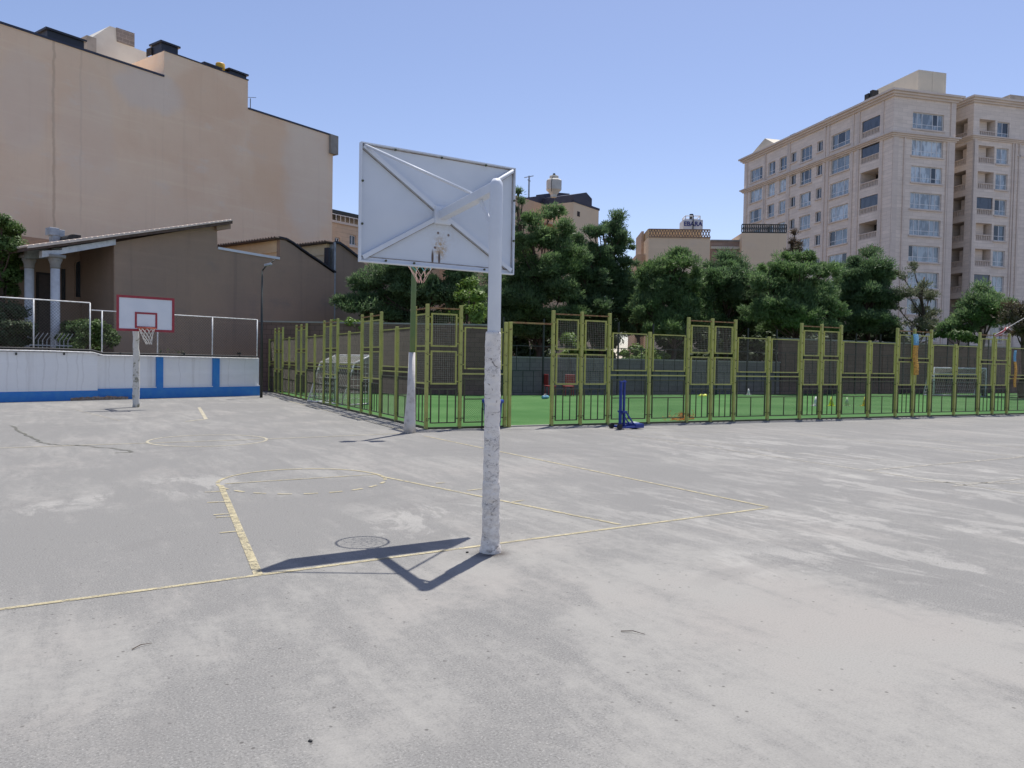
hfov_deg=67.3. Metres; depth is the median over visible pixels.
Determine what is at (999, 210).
window
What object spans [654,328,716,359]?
shrub
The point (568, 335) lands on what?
shrub
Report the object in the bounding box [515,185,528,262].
pine tree
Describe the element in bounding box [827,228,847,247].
window
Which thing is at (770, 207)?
window
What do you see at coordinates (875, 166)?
apartment building
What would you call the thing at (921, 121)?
window
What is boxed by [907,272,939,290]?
window
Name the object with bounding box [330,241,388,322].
row house
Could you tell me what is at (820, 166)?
window
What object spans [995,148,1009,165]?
window
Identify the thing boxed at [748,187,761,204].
window
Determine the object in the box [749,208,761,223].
window
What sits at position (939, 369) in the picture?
football goal
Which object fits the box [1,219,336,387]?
row house
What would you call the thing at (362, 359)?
cage fence
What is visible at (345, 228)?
apartment building
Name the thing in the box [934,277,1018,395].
pine tree
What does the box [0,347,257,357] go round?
pipe
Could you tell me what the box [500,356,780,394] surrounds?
boundary wall
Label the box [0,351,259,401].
wall
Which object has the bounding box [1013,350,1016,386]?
banner
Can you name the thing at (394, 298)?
pine tree
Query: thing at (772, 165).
window
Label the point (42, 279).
door
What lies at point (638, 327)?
pine tree
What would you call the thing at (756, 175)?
window
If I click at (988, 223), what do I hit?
apartment building
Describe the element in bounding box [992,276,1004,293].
window
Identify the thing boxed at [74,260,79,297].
window
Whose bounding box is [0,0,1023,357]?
sky
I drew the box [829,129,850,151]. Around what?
window
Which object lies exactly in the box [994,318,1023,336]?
rope
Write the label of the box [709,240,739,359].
apartment building
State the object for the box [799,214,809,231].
window
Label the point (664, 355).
shrub
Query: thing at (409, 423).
floodlight post
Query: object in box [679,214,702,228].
rooftop tank
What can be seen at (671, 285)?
pine tree
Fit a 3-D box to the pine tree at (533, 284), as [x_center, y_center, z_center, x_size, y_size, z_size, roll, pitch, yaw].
[1.417,-5.561,46.967,7.198,11.766,5.091,1,2,14]
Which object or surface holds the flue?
on the row house at (195, 269)
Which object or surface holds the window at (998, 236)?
in the apartment building at (988, 223)
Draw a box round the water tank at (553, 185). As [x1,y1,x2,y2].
[546,173,561,197]
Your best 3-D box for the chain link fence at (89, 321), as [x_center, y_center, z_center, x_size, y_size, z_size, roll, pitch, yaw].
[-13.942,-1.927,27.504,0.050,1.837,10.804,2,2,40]
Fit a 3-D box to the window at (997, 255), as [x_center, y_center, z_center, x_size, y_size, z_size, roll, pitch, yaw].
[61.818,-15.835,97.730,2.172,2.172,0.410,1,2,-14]
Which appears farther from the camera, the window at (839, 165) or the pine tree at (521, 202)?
the window at (839, 165)
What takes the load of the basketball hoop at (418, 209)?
on the ground
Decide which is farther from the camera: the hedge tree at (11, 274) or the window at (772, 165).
the window at (772, 165)
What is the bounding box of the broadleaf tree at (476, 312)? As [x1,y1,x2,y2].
[448,275,487,323]
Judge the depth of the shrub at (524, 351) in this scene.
50.49 m
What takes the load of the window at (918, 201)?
in the apartment building at (875, 166)
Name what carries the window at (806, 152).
in the apartment building at (875, 166)
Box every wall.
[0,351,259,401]
[258,321,487,394]
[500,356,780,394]
[778,338,1023,393]
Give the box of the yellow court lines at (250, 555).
[0,436,768,609]
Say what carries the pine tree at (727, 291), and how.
on the soil
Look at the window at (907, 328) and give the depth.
95.17 m
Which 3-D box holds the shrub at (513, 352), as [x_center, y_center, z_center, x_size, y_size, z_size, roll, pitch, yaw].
[-1.503,-2.192,51.080,4.414,4.699,4.061,0,2,-32]
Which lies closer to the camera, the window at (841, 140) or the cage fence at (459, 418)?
the cage fence at (459, 418)
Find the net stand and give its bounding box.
[609,380,643,429]
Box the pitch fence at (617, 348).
[501,317,1019,395]
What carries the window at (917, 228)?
in the apartment building at (875, 166)
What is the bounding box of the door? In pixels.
[36,272,49,347]
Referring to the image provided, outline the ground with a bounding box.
[0,391,1023,767]
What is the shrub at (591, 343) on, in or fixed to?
on the soil
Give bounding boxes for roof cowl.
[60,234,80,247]
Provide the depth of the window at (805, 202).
110.02 m
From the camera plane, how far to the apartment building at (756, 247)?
83.29 m
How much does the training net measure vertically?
0.287 m
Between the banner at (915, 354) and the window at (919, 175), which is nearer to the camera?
the banner at (915, 354)
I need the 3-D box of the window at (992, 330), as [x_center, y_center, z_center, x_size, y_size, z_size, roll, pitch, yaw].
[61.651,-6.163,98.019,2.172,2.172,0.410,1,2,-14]
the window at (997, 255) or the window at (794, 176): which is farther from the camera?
the window at (794, 176)
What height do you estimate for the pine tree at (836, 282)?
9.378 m
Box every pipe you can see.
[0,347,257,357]
[0,350,258,358]
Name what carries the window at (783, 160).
in the apartment building at (875, 166)
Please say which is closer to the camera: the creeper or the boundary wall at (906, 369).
the creeper
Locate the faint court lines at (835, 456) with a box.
[15,409,1023,493]
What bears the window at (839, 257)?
in the apartment building at (875, 166)
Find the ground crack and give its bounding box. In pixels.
[9,425,130,452]
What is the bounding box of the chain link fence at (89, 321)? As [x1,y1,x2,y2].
[0,296,257,355]
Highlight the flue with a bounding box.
[45,227,64,249]
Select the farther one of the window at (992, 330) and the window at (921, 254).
the window at (992, 330)
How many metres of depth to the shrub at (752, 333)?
50.36 m
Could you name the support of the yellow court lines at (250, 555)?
on the ground
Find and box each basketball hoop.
[116,294,174,406]
[358,141,515,554]
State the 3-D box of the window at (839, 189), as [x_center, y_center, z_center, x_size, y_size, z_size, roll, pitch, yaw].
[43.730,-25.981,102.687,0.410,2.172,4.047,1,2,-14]
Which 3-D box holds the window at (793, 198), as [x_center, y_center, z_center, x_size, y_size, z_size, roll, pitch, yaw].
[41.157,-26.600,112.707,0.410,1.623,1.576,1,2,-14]
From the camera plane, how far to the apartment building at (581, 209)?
79.02 m
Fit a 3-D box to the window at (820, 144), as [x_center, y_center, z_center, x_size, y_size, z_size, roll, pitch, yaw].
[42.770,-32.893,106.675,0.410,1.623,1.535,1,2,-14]
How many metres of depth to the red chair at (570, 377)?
35.99 m
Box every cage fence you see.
[268,306,424,428]
[424,304,507,428]
[507,310,1023,426]
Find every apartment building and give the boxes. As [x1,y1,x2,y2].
[0,21,337,243]
[332,209,439,310]
[439,193,599,356]
[628,229,710,355]
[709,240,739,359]
[732,224,786,361]
[738,70,965,343]
[949,94,1023,346]
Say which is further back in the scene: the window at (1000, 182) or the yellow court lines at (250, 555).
the window at (1000, 182)
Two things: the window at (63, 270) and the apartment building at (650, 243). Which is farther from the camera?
the apartment building at (650, 243)
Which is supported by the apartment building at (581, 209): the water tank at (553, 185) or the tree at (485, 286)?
the water tank at (553, 185)
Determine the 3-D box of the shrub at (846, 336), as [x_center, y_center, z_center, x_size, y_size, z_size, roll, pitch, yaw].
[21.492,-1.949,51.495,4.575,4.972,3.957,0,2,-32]
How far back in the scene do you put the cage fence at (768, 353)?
22.26 m
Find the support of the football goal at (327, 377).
on the turf
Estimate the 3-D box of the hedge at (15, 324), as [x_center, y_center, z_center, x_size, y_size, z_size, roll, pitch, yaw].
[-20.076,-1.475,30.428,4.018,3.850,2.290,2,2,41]
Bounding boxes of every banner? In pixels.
[913,334,918,374]
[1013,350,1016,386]
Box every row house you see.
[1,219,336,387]
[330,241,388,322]
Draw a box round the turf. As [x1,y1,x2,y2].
[276,391,1023,426]
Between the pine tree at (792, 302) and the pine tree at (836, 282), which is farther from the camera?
the pine tree at (836, 282)
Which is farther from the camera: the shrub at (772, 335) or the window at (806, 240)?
the window at (806, 240)
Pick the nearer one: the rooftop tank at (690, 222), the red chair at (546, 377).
the red chair at (546, 377)
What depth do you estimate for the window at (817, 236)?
107.12 m
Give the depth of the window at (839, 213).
102.87 m
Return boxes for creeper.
[332,317,364,329]
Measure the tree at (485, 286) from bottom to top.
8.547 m
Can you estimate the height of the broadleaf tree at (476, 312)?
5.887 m
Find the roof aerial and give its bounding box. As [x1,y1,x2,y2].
[524,175,533,196]
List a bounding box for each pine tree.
[329,263,484,323]
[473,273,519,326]
[482,201,590,356]
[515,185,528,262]
[559,207,642,357]
[615,269,647,344]
[623,245,720,359]
[694,247,767,360]
[736,248,851,338]
[750,265,771,334]
[783,228,803,263]
[817,261,847,336]
[834,243,904,340]
[889,260,956,342]
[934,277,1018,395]
[991,297,1023,397]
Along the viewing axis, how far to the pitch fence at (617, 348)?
41.67 m
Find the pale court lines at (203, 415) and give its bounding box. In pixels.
[8,397,401,447]
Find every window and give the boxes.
[61,268,65,300]
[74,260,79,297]
[348,235,357,247]
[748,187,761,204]
[749,166,762,184]
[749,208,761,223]
[766,182,774,198]
[766,204,773,219]
[767,161,775,176]
[777,178,785,194]
[777,200,784,215]
[778,156,786,172]
[788,197,795,208]
[788,219,794,230]
[789,152,796,164]
[789,174,795,186]
[798,169,811,186]
[798,191,810,209]
[799,145,811,164]
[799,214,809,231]
[799,237,808,252]
[813,211,820,223]
[813,235,819,246]
[814,188,821,200]
[815,141,822,153]
[815,165,821,177]
[827,203,847,223]
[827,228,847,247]
[828,179,848,200]
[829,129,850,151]
[829,154,849,176]
[829,253,845,263]
[906,298,938,316]
[906,324,938,342]
[907,245,940,264]
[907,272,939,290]
[908,219,941,237]
[909,192,942,211]
[910,166,943,185]
[911,139,944,159]
[912,112,945,132]
[989,327,1001,343]
[991,251,1005,267]
[992,225,1006,242]
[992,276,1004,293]
[993,200,1007,216]
[994,174,1008,191]
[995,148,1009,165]
[997,122,1007,136]
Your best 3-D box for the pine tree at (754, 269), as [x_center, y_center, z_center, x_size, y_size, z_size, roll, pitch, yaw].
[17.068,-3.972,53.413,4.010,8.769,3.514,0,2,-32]
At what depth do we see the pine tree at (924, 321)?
48.87 m
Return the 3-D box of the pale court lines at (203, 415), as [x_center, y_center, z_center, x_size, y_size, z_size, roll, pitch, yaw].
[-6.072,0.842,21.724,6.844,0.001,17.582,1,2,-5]
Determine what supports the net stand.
on the ground
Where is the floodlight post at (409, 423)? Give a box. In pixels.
[403,267,416,432]
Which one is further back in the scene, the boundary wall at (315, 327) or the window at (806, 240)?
the window at (806, 240)
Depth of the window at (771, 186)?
118.15 m
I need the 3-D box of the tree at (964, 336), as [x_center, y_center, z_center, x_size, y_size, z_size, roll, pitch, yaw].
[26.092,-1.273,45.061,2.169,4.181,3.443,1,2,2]
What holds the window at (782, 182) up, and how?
in the apartment building at (875, 166)
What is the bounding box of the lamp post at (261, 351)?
[260,260,274,397]
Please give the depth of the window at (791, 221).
113.01 m
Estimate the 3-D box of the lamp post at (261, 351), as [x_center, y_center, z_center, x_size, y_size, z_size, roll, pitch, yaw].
[-9.537,-2.156,29.993,0.561,5.386,0.160,1,2,0]
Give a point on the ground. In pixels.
(838, 609)
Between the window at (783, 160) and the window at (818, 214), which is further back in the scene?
the window at (783, 160)
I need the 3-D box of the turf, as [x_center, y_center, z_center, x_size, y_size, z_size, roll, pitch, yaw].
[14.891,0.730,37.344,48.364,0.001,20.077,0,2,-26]
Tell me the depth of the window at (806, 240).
109.96 m
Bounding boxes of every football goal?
[307,355,368,404]
[924,367,986,396]
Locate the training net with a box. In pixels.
[662,410,694,420]
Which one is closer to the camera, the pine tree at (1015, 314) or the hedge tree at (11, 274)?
the hedge tree at (11, 274)
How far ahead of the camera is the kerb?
18.83 m
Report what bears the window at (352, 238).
in the apartment building at (345, 228)
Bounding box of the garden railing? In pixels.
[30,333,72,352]
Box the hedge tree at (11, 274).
[0,213,28,349]
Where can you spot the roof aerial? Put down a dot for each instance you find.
(528, 179)
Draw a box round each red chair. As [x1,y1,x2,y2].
[544,374,556,395]
[563,375,574,395]
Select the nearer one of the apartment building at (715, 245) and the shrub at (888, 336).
the shrub at (888, 336)
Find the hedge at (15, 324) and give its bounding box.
[0,298,43,351]
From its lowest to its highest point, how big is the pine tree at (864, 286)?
9.868 m
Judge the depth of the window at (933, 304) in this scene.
95.05 m
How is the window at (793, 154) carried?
in the apartment building at (875, 166)
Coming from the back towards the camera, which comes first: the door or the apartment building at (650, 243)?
the apartment building at (650, 243)
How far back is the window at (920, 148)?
94.66 m
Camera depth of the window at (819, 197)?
107.01 m
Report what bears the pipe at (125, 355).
attached to the wall at (29, 376)
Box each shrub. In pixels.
[53,318,121,352]
[473,322,515,355]
[512,336,561,356]
[559,320,623,357]
[559,332,586,357]
[616,343,670,358]
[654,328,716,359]
[714,330,764,360]
[751,330,815,361]
[815,319,859,340]
[851,326,911,342]
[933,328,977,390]
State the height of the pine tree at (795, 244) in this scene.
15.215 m
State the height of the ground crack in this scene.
0.001 m
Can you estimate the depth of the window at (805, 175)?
109.86 m
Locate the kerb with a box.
[506,424,548,426]
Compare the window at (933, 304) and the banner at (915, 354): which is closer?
the banner at (915, 354)
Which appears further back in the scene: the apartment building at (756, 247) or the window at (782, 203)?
the window at (782, 203)
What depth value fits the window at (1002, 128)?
97.42 m
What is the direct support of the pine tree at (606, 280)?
on the soil
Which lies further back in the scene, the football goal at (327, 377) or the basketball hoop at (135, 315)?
the football goal at (327, 377)
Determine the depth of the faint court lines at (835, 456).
13.24 m

